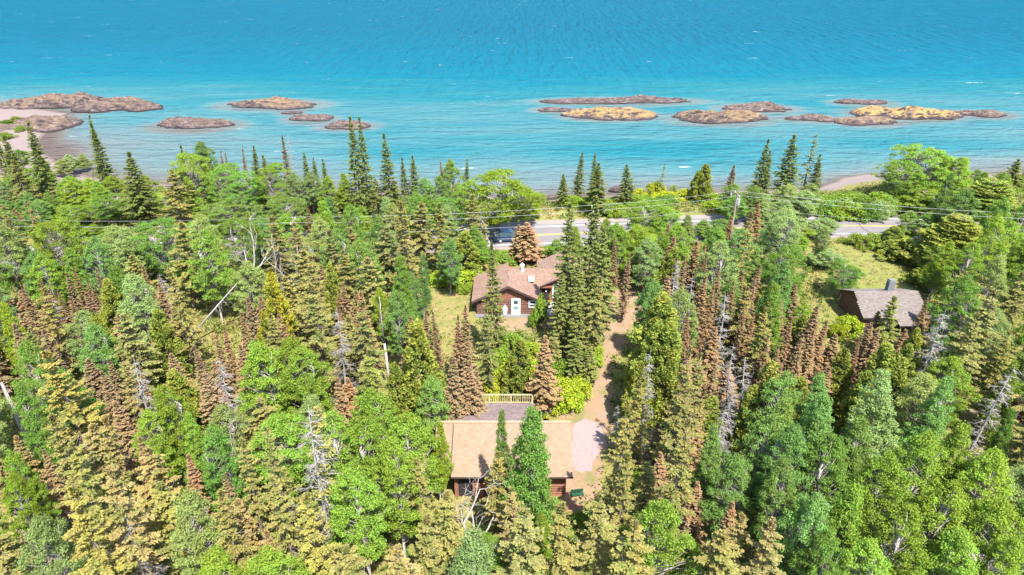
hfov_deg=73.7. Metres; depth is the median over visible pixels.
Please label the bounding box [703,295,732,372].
dead spruce
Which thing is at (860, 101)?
rock islet
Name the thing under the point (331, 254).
spruce tree
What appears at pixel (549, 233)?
road
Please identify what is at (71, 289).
spruce tree
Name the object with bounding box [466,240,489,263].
aspen tree
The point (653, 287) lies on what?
aspen tree
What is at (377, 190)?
spruce tree
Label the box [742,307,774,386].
spruce tree
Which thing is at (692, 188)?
cedar tree
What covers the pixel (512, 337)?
shrub
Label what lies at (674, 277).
dead spruce
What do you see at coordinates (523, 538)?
spruce tree
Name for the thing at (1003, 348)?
spruce tree
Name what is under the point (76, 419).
spruce tree
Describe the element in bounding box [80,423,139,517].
spruce tree
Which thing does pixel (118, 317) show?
spruce tree
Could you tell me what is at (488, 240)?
dead birch
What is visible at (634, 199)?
shrub
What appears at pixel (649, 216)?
power wire
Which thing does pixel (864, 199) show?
shrub
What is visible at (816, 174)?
spruce tree
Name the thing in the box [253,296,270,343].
spruce tree
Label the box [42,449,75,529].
spruce tree
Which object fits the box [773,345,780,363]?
spruce tree
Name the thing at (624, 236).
aspen tree
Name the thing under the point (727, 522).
spruce tree
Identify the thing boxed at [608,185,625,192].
boulder
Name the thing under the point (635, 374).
cedar tree
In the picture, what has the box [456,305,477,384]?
spruce tree
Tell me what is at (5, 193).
aspen tree
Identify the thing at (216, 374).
spruce tree
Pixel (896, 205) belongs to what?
shrub
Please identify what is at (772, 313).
aspen tree
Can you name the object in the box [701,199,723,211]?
shrub
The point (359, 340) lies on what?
spruce tree
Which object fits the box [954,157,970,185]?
aspen tree
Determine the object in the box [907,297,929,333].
spruce tree
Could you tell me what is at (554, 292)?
window
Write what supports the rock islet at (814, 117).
in the lake
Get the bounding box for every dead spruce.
[52,300,85,370]
[113,495,168,574]
[131,361,161,440]
[156,275,182,325]
[213,360,245,464]
[286,136,300,195]
[294,406,342,572]
[330,308,358,403]
[607,407,624,460]
[629,350,656,465]
[668,260,679,307]
[679,276,694,335]
[700,409,730,489]
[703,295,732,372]
[708,388,735,484]
[718,343,738,426]
[725,359,752,443]
[907,310,948,409]
[963,367,1020,459]
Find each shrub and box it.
[0,119,13,124]
[0,131,18,140]
[9,116,19,120]
[13,124,27,131]
[429,267,476,290]
[429,273,447,286]
[456,281,472,296]
[463,270,483,288]
[478,346,508,366]
[478,363,502,388]
[481,364,532,398]
[483,382,501,401]
[486,247,498,263]
[490,250,508,262]
[496,356,538,377]
[500,329,525,350]
[501,250,517,265]
[525,339,540,364]
[527,307,538,327]
[528,394,558,418]
[529,293,548,326]
[536,246,550,260]
[542,244,554,257]
[545,525,585,572]
[550,358,570,379]
[552,375,584,409]
[559,391,585,413]
[562,195,586,208]
[566,375,593,399]
[569,508,594,537]
[571,350,598,375]
[575,197,590,207]
[588,342,604,366]
[599,202,629,217]
[603,199,630,208]
[606,194,631,203]
[606,204,626,218]
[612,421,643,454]
[625,194,649,206]
[628,468,643,495]
[630,188,649,202]
[642,195,658,207]
[646,180,666,193]
[648,190,685,203]
[651,199,672,207]
[655,194,680,207]
[669,185,676,194]
[675,188,692,201]
[698,192,721,202]
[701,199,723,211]
[815,198,841,217]
[816,204,845,219]
[821,193,837,202]
[827,322,846,341]
[829,192,844,203]
[831,200,852,220]
[834,196,857,214]
[835,313,864,340]
[837,232,875,251]
[844,191,859,202]
[847,203,876,220]
[853,192,873,201]
[854,195,872,205]
[857,203,881,222]
[864,232,883,249]
[867,191,893,202]
[868,200,890,221]
[874,199,891,217]
[882,195,908,214]
[886,195,899,215]
[889,192,910,211]
[898,198,920,212]
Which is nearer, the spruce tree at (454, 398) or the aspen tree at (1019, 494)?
the aspen tree at (1019, 494)
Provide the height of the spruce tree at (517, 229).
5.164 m
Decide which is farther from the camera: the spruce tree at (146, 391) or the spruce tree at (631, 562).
the spruce tree at (146, 391)
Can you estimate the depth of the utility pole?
96.83 m
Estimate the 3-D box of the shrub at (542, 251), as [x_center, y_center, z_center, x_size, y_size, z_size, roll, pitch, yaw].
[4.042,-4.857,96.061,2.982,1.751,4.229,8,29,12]
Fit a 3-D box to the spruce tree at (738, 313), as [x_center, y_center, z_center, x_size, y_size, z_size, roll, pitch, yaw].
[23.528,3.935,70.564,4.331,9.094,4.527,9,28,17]
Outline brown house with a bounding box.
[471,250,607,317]
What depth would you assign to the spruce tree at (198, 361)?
62.13 m
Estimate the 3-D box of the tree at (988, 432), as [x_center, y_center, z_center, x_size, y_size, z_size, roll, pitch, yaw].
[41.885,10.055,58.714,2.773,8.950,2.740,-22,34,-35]
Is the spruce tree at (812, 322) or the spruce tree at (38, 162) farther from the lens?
the spruce tree at (38, 162)
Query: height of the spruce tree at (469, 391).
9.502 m
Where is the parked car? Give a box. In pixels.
[493,228,515,242]
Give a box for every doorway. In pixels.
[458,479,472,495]
[542,288,549,299]
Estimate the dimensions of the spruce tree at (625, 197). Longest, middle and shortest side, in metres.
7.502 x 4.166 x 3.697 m
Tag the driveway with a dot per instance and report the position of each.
(597, 407)
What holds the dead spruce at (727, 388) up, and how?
on the ground at (446, 347)
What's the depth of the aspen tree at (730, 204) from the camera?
106.44 m
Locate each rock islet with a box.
[157,116,234,128]
[227,96,316,109]
[281,111,302,113]
[289,114,333,121]
[324,119,370,129]
[537,107,570,111]
[539,94,690,103]
[560,106,658,120]
[671,109,768,123]
[722,101,792,111]
[784,113,835,121]
[833,98,886,104]
[834,116,897,125]
[849,105,963,119]
[955,109,1007,117]
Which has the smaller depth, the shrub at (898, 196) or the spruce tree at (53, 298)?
the spruce tree at (53, 298)
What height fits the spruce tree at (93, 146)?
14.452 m
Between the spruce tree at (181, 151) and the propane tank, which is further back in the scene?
the spruce tree at (181, 151)
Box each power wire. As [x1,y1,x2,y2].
[0,191,1023,220]
[42,195,1023,226]
[217,206,993,236]
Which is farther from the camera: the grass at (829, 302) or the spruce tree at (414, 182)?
the spruce tree at (414, 182)
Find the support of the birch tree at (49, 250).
on the ground at (446, 347)
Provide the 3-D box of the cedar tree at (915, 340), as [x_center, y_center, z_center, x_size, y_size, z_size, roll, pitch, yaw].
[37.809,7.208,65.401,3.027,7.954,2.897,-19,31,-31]
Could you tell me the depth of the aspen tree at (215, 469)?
47.28 m
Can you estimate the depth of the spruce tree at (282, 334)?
66.51 m
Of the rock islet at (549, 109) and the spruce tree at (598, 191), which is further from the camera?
the rock islet at (549, 109)
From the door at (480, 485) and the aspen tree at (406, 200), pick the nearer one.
the door at (480, 485)
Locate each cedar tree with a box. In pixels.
[0,336,22,387]
[90,312,129,387]
[98,277,136,352]
[137,305,168,351]
[148,308,192,384]
[166,368,209,435]
[256,310,279,371]
[263,271,298,346]
[321,261,343,335]
[387,361,418,441]
[397,317,447,447]
[448,230,484,280]
[500,339,534,401]
[620,360,657,433]
[622,321,672,422]
[623,290,681,387]
[642,319,683,429]
[653,246,682,297]
[688,170,701,200]
[692,163,714,201]
[701,395,724,455]
[723,384,761,460]
[740,360,791,448]
[779,314,808,360]
[783,376,811,421]
[812,348,852,416]
[830,370,875,451]
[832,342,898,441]
[874,238,927,265]
[874,357,910,445]
[875,239,897,256]
[876,226,908,249]
[894,343,916,411]
[899,327,923,390]
[900,264,937,289]
[985,288,1023,351]
[1016,345,1023,379]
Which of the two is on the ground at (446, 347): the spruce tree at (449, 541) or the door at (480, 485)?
the spruce tree at (449, 541)
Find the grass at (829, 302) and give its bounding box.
[426,240,939,340]
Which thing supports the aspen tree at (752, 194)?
on the ground at (446, 347)
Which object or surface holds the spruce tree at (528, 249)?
on the ground at (446, 347)
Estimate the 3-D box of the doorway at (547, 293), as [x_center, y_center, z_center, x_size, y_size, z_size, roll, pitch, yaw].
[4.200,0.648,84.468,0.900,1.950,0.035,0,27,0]
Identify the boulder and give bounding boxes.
[543,195,556,199]
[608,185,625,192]
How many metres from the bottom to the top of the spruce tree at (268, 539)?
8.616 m
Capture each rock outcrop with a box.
[0,91,102,109]
[0,115,84,132]
[70,96,163,112]
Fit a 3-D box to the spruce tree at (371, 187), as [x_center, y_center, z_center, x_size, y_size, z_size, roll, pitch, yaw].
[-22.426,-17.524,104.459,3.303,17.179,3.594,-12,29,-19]
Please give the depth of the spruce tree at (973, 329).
58.90 m
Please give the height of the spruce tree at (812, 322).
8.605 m
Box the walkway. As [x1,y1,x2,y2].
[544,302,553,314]
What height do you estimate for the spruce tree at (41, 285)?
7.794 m
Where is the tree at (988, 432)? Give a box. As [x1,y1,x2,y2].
[972,360,1019,444]
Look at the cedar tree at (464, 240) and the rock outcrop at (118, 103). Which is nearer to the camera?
the cedar tree at (464, 240)
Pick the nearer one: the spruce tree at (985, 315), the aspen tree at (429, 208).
the spruce tree at (985, 315)
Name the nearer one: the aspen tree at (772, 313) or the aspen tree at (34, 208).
the aspen tree at (772, 313)
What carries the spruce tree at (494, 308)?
on the ground at (446, 347)
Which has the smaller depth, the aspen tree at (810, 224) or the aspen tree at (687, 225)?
the aspen tree at (687, 225)
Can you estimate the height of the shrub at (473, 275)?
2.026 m
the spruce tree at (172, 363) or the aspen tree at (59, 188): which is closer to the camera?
the spruce tree at (172, 363)
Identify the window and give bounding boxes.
[529,300,535,307]
[552,284,558,297]
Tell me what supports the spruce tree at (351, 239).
on the ground at (446, 347)
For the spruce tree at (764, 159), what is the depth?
110.00 m
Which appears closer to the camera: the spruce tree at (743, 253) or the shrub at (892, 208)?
the spruce tree at (743, 253)
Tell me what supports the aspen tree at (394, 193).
on the ground at (446, 347)
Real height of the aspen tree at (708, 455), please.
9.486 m
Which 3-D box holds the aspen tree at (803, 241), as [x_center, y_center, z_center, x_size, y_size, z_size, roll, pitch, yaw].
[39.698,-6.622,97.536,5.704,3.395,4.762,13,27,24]
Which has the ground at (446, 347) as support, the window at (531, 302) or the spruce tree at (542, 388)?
the spruce tree at (542, 388)
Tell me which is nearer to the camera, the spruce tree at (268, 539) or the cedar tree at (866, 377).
the spruce tree at (268, 539)
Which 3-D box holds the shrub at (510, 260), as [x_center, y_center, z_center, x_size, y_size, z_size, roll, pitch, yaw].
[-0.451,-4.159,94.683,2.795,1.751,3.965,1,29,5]
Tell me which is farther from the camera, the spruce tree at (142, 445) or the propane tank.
the propane tank
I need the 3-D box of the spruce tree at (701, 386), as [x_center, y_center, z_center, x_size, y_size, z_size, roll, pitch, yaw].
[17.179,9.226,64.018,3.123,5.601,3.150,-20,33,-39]
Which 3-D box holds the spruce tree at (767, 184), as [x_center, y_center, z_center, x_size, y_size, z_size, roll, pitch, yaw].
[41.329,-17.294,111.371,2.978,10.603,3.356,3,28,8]
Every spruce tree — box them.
[0,144,14,181]
[0,287,20,323]
[0,353,20,403]
[0,456,18,516]
[0,475,23,564]
[0,532,37,574]
[1,205,32,292]
[2,135,35,205]
[7,160,40,204]
[11,209,25,228]
[11,323,46,394]
[13,435,54,505]
[15,290,46,334]
[18,534,60,573]
[19,201,35,232]
[20,285,45,348]
[23,327,74,406]
[25,121,60,202]
[29,208,61,279]
[31,151,50,175]
[33,287,77,374]
[35,349,117,482]
[38,278,64,327]
[40,296,75,362]
[42,329,76,391]
[42,413,112,552]
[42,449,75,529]
[49,286,67,337]
[57,290,76,336]
[61,440,131,574]
[61,484,151,574]
[65,272,84,325]
[70,298,84,348]
[72,269,87,310]
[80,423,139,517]
[82,358,115,428]
[84,292,101,325]
[86,279,99,308]
[88,114,108,186]
[90,123,120,192]
[91,285,101,314]
[95,268,108,314]
[97,465,174,574]
[99,414,152,535]
[100,370,135,453]
[106,359,137,428]
[109,313,167,404]
[112,313,145,363]
[112,401,151,474]
[117,151,163,225]
[119,354,149,440]
[122,452,150,515]
[124,255,163,306]
[128,321,148,377]
[131,446,182,547]
[137,436,155,513]
[138,368,159,431]
[141,266,158,305]
[143,480,200,574]
[153,208,181,261]
[155,169,196,226]
[157,283,172,323]
[163,264,212,376]
[166,353,197,406]
[167,222,204,312]
[170,303,194,360]
[170,355,200,390]
[179,145,195,200]
[185,453,218,544]
[193,345,212,405]
[197,372,238,433]
[203,361,222,395]
[211,360,238,407]
[211,489,258,574]
[214,334,236,394]
[219,472,256,542]
[220,150,226,191]
[223,326,241,387]
[231,498,263,565]
[235,344,251,415]
[235,437,273,540]
[238,312,252,358]
[240,396,301,479]
[242,149,246,179]
[246,297,264,340]
[251,145,261,182]
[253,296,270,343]
[260,155,274,208]
[261,214,292,281]
[262,425,303,560]
[262,530,278,568]
[264,313,290,405]
[266,476,304,570]
[275,313,292,365]
[280,275,305,338]
[281,135,297,196]
[285,230,321,300]
[287,223,311,271]
[289,492,341,574]
[290,250,321,316]
[293,270,332,349]
[301,152,313,206]
[301,255,335,360]
[301,283,342,400]
[304,208,313,234]
[305,406,342,561]
[312,157,322,207]
[319,265,326,298]
[320,159,334,200]
[324,229,348,291]
[329,543,380,574]
[330,198,342,225]
[332,377,353,452]
[333,249,368,320]
[333,314,377,393]
[334,289,345,343]
[336,313,356,378]
[340,282,356,335]
[340,377,362,434]
[344,300,389,394]
[345,116,373,213]
[345,227,360,285]
[350,290,375,336]
[352,256,391,331]
[352,348,388,443]
[356,291,379,352]
[357,117,378,221]
[366,315,384,374]
[370,178,385,213]
[371,219,404,298]
[376,134,402,207]
[383,543,423,574]
[387,200,425,298]
[394,219,414,266]
[398,157,410,202]
[399,316,419,372]
[401,458,442,540]
[407,155,422,205]
[408,203,439,266]
[409,512,449,574]
[423,311,436,351]
[425,202,451,267]
[430,312,444,370]
[432,489,465,574]
[439,162,446,194]
[441,358,469,420]
[448,315,462,388]
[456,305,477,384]
[458,194,489,241]
[458,336,476,395]
[460,360,483,416]
[462,159,469,211]
[471,371,489,413]
[474,307,499,401]
[477,450,510,536]
[479,243,509,350]
[492,503,549,574]
[493,484,523,566]
[507,222,545,262]
[509,225,521,251]
[523,335,563,420]
[537,501,581,574]
[545,202,583,337]
[547,274,572,353]
[548,333,561,360]
[555,174,569,206]
[561,297,591,356]
[563,257,592,345]
[565,337,585,378]
[569,489,620,574]
[571,152,585,197]
[576,195,605,324]
[578,343,599,385]
[579,276,610,350]
[583,163,610,213]
[583,226,619,339]
[587,153,597,199]
[594,402,637,564]
[605,452,635,567]
[606,517,656,574]
[608,237,619,292]
[614,164,639,205]
[616,254,631,322]
[618,379,651,471]
[621,460,665,553]
[634,422,662,480]
[644,415,695,570]
[646,451,668,522]
[648,383,690,480]
[650,346,698,489]
[658,163,666,193]
[660,225,669,266]
[661,237,680,283]
[661,275,678,321]
[661,389,691,446]
[666,344,694,409]
[673,255,687,315]
[674,352,710,505]
[674,481,708,555]
[675,435,699,489]
[680,312,692,369]
[680,529,741,574]
[682,241,699,303]
[686,277,708,359]
[687,362,706,404]
[693,245,705,304]
[693,327,723,390]
[693,403,706,462]
[695,254,707,328]
[697,286,714,353]
[702,358,717,422]
[703,267,721,333]
[703,512,750,574]
[705,501,736,572]
[706,365,738,416]
[717,280,736,344]
[720,283,758,362]
[721,216,733,267]
[722,165,736,195]
[726,302,746,374]
[726,307,750,347]
[729,210,755,294]
[732,272,743,311]
[738,211,755,251]
[739,313,754,375]
[739,516,785,574]
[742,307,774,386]
[745,139,770,197]
[745,264,761,318]
[745,329,771,384]
[747,275,757,327]
[748,331,769,384]
[751,201,761,246]
[759,150,773,202]
[762,366,782,408]
[770,134,800,200]
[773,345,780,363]
[775,319,792,373]
[776,300,785,342]
[782,284,799,331]
[783,338,802,379]
[786,305,820,367]
[793,329,815,392]
[798,134,818,189]
[806,154,823,198]
[806,320,827,379]
[810,334,839,379]
[816,366,832,427]
[847,338,859,391]
[851,311,882,348]
[851,324,874,377]
[854,328,880,379]
[863,296,900,350]
[892,329,908,356]
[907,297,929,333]
[907,314,926,350]
[932,269,970,333]
[936,286,1003,401]
[941,312,985,420]
[944,274,986,357]
[970,330,1013,419]
[983,272,1023,366]
[1005,159,1023,197]
[1006,416,1023,482]
[1010,385,1023,443]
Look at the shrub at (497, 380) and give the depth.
65.98 m
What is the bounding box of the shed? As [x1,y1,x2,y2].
[1011,381,1023,418]
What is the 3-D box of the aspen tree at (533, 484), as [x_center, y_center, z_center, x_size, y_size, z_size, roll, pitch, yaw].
[1.529,13.447,47.114,4.686,13.481,3.912,25,39,35]
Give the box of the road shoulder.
[0,212,1023,272]
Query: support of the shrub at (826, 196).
on the ground at (446, 347)
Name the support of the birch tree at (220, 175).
on the ground at (446, 347)
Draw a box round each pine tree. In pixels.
[899,213,989,274]
[937,177,1023,232]
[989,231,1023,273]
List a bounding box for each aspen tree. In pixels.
[0,180,14,206]
[0,199,15,213]
[0,209,31,261]
[0,221,26,291]
[0,255,17,299]
[0,288,20,358]
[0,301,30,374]
[0,396,13,459]
[0,449,62,527]
[0,473,57,562]
[4,176,34,200]
[9,339,62,438]
[12,149,31,168]
[13,199,25,218]
[13,382,65,485]
[14,511,95,574]
[17,192,37,211]
[18,251,64,301]
[20,168,40,192]
[23,204,50,230]
[26,254,70,316]
[27,243,61,269]
[30,199,55,222]
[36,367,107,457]
[42,192,62,218]
[44,168,56,182]
[52,159,74,175]
[54,175,88,204]
[58,205,89,256]
[59,180,85,210]
[62,154,78,173]
[63,309,122,367]
[64,247,89,298]
[76,154,93,170]
[76,177,95,212]
[77,321,124,400]
[79,235,119,302]
[87,232,123,256]
[89,180,113,220]
[91,239,113,275]
[100,224,140,269]
[101,175,129,205]
[107,264,149,324]
[113,227,152,296]
[117,271,168,365]
[131,408,185,483]
[133,233,154,254]
[134,174,163,209]
[135,241,168,284]
[149,384,196,474]
[168,488,229,574]
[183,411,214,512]
[185,229,238,321]
[187,141,219,205]
[187,213,224,275]
[189,197,207,219]
[190,216,225,259]
[196,544,249,574]
[199,423,249,511]
[203,402,253,475]
[232,260,268,322]
[233,340,294,422]
[236,409,316,506]
[239,338,280,421]
[241,542,311,574]
[246,204,268,264]
[251,216,276,267]
[257,189,271,212]
[268,212,307,272]
[269,336,322,410]
[279,172,314,214]
[279,345,333,423]
[286,394,343,462]
[300,170,322,213]
[302,217,336,275]
[304,408,378,505]
[311,200,342,256]
[317,175,338,207]
[318,227,352,283]
[322,196,346,242]
[326,464,395,574]
[335,172,356,210]
[335,459,382,574]
[338,202,367,272]
[340,416,401,503]
[343,237,386,314]
[343,386,405,465]
[352,214,371,237]
[356,205,372,230]
[364,238,377,254]
[365,227,396,248]
[366,436,426,557]
[368,215,398,291]
[371,287,390,341]
[377,411,444,506]
[378,289,415,368]
[379,196,395,222]
[383,202,403,231]
[387,180,400,204]
[391,254,420,332]
[398,196,413,232]
[402,271,425,315]
[403,192,431,255]
[411,197,436,229]
[412,177,435,210]
[415,373,452,446]
[416,253,431,321]
[423,194,438,228]
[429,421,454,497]
[430,175,451,207]
[435,237,463,294]
[436,206,458,248]
[442,159,462,207]
[445,524,495,574]
[463,225,488,262]
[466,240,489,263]
[479,530,507,573]
[489,408,510,530]
[497,404,565,526]
[533,510,552,574]
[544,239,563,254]
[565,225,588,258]
[592,218,612,258]
[603,221,629,273]
[606,226,633,284]
[616,497,703,574]
[623,224,652,261]
[629,227,654,282]
[629,236,665,294]
[633,278,663,333]
[651,231,667,271]
[657,225,693,267]
[669,286,698,350]
[676,214,700,246]
[687,422,722,517]
[692,219,711,238]
[693,240,744,322]
[698,451,755,538]
[699,226,727,281]
[706,223,730,239]
[710,218,736,232]
[715,228,761,280]
[717,183,747,219]
[717,282,741,325]
[718,194,746,219]
[722,413,792,516]
[741,185,764,219]
[741,247,763,299]
[742,369,805,446]
[742,396,801,479]
[746,193,774,213]
[747,457,801,566]
[752,283,783,354]
[753,201,770,226]
[753,421,814,534]
[754,259,792,323]
[756,227,766,251]
[762,213,796,257]
[769,198,798,216]
[772,184,801,208]
[773,490,832,574]
[783,301,812,332]
[783,432,857,533]
[784,371,830,462]
[787,527,848,574]
[788,222,814,243]
[789,190,820,221]
[791,230,811,250]
[791,391,835,492]
[798,183,823,216]
[802,220,833,239]
[811,226,831,265]
[814,217,844,233]
[815,414,873,511]
[816,479,864,572]
[827,535,893,574]
[838,368,900,465]
[841,452,915,548]
[850,501,936,574]
[863,429,949,524]
[887,371,947,458]
[895,210,919,237]
[895,478,972,574]
[897,375,956,476]
[898,192,918,207]
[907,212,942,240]
[908,197,930,216]
[909,354,982,426]
[909,420,972,523]
[914,525,982,574]
[918,240,956,300]
[921,171,955,240]
[922,496,1023,574]
[926,273,982,363]
[927,155,952,197]
[930,187,983,223]
[935,446,1015,535]
[936,242,991,305]
[941,157,972,191]
[949,180,966,202]
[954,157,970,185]
[960,308,1016,383]
[968,169,982,183]
[969,213,1011,280]
[971,533,1023,574]
[973,172,989,184]
[973,256,1008,311]
[978,253,1007,304]
[979,196,1013,236]
[979,221,1023,276]
[979,497,1023,574]
[980,407,1015,484]
[988,466,1023,531]
[990,171,1016,194]
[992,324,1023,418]
[1000,267,1023,324]
[1004,204,1023,231]
[1005,239,1023,291]
[1013,462,1023,489]
[1016,173,1023,192]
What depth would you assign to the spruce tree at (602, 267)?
72.18 m
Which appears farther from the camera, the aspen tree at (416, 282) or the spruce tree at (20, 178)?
the spruce tree at (20, 178)
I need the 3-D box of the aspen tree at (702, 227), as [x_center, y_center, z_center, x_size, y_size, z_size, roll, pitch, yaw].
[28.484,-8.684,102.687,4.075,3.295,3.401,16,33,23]
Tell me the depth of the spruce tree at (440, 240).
88.04 m
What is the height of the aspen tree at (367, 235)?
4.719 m
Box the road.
[0,216,1021,268]
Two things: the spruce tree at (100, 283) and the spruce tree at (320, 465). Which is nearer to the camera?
the spruce tree at (320, 465)
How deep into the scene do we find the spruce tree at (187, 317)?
66.58 m
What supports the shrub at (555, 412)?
on the ground at (446, 347)
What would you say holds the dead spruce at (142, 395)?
on the ground at (446, 347)
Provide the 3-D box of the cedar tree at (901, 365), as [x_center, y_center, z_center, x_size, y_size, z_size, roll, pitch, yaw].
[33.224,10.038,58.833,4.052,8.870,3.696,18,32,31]
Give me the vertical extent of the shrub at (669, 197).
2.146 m
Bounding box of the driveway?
[558,316,634,503]
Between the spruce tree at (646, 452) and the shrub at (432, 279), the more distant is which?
the shrub at (432, 279)
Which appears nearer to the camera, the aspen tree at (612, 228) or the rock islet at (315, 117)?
the aspen tree at (612, 228)
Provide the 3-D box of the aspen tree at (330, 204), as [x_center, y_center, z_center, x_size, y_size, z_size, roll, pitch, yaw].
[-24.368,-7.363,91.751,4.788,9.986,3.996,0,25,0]
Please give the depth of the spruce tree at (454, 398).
56.62 m
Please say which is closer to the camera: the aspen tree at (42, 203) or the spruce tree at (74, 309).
the spruce tree at (74, 309)
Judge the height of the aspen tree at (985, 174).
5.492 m
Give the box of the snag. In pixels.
[379,296,389,387]
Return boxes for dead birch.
[224,408,256,474]
[229,206,274,277]
[261,235,316,298]
[439,470,514,537]
[459,191,495,244]
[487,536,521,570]
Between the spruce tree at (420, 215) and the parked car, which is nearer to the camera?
the spruce tree at (420, 215)
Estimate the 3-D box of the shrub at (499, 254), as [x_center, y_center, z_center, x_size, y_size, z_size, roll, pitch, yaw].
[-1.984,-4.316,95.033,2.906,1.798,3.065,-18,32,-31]
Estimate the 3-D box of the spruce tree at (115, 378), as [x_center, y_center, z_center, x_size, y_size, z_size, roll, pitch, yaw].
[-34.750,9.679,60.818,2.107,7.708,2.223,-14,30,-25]
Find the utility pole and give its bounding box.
[730,191,739,237]
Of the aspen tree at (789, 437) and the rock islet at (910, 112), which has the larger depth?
the rock islet at (910, 112)
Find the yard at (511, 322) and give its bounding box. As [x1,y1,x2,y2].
[492,289,643,332]
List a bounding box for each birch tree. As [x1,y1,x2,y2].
[28,217,90,296]
[50,203,92,223]
[75,223,110,234]
[78,193,136,224]
[130,216,197,291]
[146,192,183,217]
[167,151,218,204]
[171,220,223,237]
[192,199,256,233]
[197,162,250,216]
[218,215,265,292]
[222,169,269,221]
[253,162,297,213]
[259,194,314,232]
[432,195,469,228]
[450,179,490,221]
[461,168,536,231]
[516,191,547,222]
[614,195,672,235]
[626,233,657,255]
[646,207,681,235]
[757,206,807,269]
[760,243,811,299]
[805,248,846,268]
[823,258,866,296]
[869,158,923,195]
[882,143,962,195]
[901,185,959,210]
[922,245,975,280]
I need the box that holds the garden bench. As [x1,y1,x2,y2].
[571,488,583,497]
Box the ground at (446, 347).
[0,109,1023,574]
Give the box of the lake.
[0,0,1023,195]
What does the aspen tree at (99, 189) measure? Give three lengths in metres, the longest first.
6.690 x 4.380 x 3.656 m
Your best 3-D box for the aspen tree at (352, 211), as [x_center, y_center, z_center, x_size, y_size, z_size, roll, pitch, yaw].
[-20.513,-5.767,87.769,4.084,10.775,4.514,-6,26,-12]
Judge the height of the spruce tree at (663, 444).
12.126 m
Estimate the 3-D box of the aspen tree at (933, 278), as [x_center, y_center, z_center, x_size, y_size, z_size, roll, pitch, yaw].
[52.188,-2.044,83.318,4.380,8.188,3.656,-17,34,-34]
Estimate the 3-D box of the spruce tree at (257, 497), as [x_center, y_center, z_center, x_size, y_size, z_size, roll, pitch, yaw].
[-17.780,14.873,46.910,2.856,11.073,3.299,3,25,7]
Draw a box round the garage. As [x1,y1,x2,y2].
[435,394,572,498]
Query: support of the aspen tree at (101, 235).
on the ground at (446, 347)
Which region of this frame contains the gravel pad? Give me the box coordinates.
[572,418,605,472]
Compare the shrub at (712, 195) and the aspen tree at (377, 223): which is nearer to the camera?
the aspen tree at (377, 223)
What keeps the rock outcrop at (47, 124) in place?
on the ground at (446, 347)
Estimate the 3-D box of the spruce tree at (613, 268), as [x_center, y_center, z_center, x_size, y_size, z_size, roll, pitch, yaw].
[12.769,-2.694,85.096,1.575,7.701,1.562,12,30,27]
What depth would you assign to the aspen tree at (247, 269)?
76.54 m
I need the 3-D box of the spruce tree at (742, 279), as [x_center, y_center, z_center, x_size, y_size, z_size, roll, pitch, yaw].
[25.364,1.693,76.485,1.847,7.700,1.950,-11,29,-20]
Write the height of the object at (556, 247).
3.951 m
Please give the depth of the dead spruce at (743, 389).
57.41 m
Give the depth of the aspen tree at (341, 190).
107.82 m
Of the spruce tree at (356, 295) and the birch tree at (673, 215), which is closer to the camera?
the spruce tree at (356, 295)
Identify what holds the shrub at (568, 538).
on the ground at (446, 347)
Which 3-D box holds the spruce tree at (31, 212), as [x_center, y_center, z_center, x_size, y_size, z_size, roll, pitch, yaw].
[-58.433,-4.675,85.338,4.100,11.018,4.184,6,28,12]
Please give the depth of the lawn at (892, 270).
91.97 m
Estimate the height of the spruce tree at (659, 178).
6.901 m
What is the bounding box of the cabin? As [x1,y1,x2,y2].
[836,278,931,336]
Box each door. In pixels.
[472,483,483,498]
[511,299,519,313]
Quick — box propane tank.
[503,305,506,314]
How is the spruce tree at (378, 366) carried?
on the ground at (446, 347)
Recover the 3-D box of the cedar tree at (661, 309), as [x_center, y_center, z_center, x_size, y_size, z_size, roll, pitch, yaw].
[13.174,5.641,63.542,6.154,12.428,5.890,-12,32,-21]
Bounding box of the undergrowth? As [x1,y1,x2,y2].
[0,176,1023,574]
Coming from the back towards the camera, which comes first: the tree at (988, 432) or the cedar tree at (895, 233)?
the cedar tree at (895, 233)
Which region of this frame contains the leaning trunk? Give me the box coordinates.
[0,382,28,439]
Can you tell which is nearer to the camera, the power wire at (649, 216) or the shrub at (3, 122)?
the power wire at (649, 216)
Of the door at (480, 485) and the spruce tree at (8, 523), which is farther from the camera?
the door at (480, 485)
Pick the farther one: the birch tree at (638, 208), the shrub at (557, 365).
the birch tree at (638, 208)
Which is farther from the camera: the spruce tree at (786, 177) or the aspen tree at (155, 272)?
the spruce tree at (786, 177)
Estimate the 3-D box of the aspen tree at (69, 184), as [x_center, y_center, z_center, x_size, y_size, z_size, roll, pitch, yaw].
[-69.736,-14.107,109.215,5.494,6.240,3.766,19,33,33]
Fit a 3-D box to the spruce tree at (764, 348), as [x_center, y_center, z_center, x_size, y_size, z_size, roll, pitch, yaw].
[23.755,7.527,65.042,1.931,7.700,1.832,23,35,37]
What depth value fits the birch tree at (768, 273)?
76.65 m
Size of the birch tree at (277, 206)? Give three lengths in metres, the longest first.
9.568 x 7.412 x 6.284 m
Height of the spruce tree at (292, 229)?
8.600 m
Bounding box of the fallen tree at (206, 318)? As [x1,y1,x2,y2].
[191,278,244,336]
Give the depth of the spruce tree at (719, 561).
38.26 m
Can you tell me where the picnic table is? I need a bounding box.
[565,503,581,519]
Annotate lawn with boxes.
[427,258,540,342]
[821,242,931,332]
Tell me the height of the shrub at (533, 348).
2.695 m
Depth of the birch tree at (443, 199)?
101.19 m

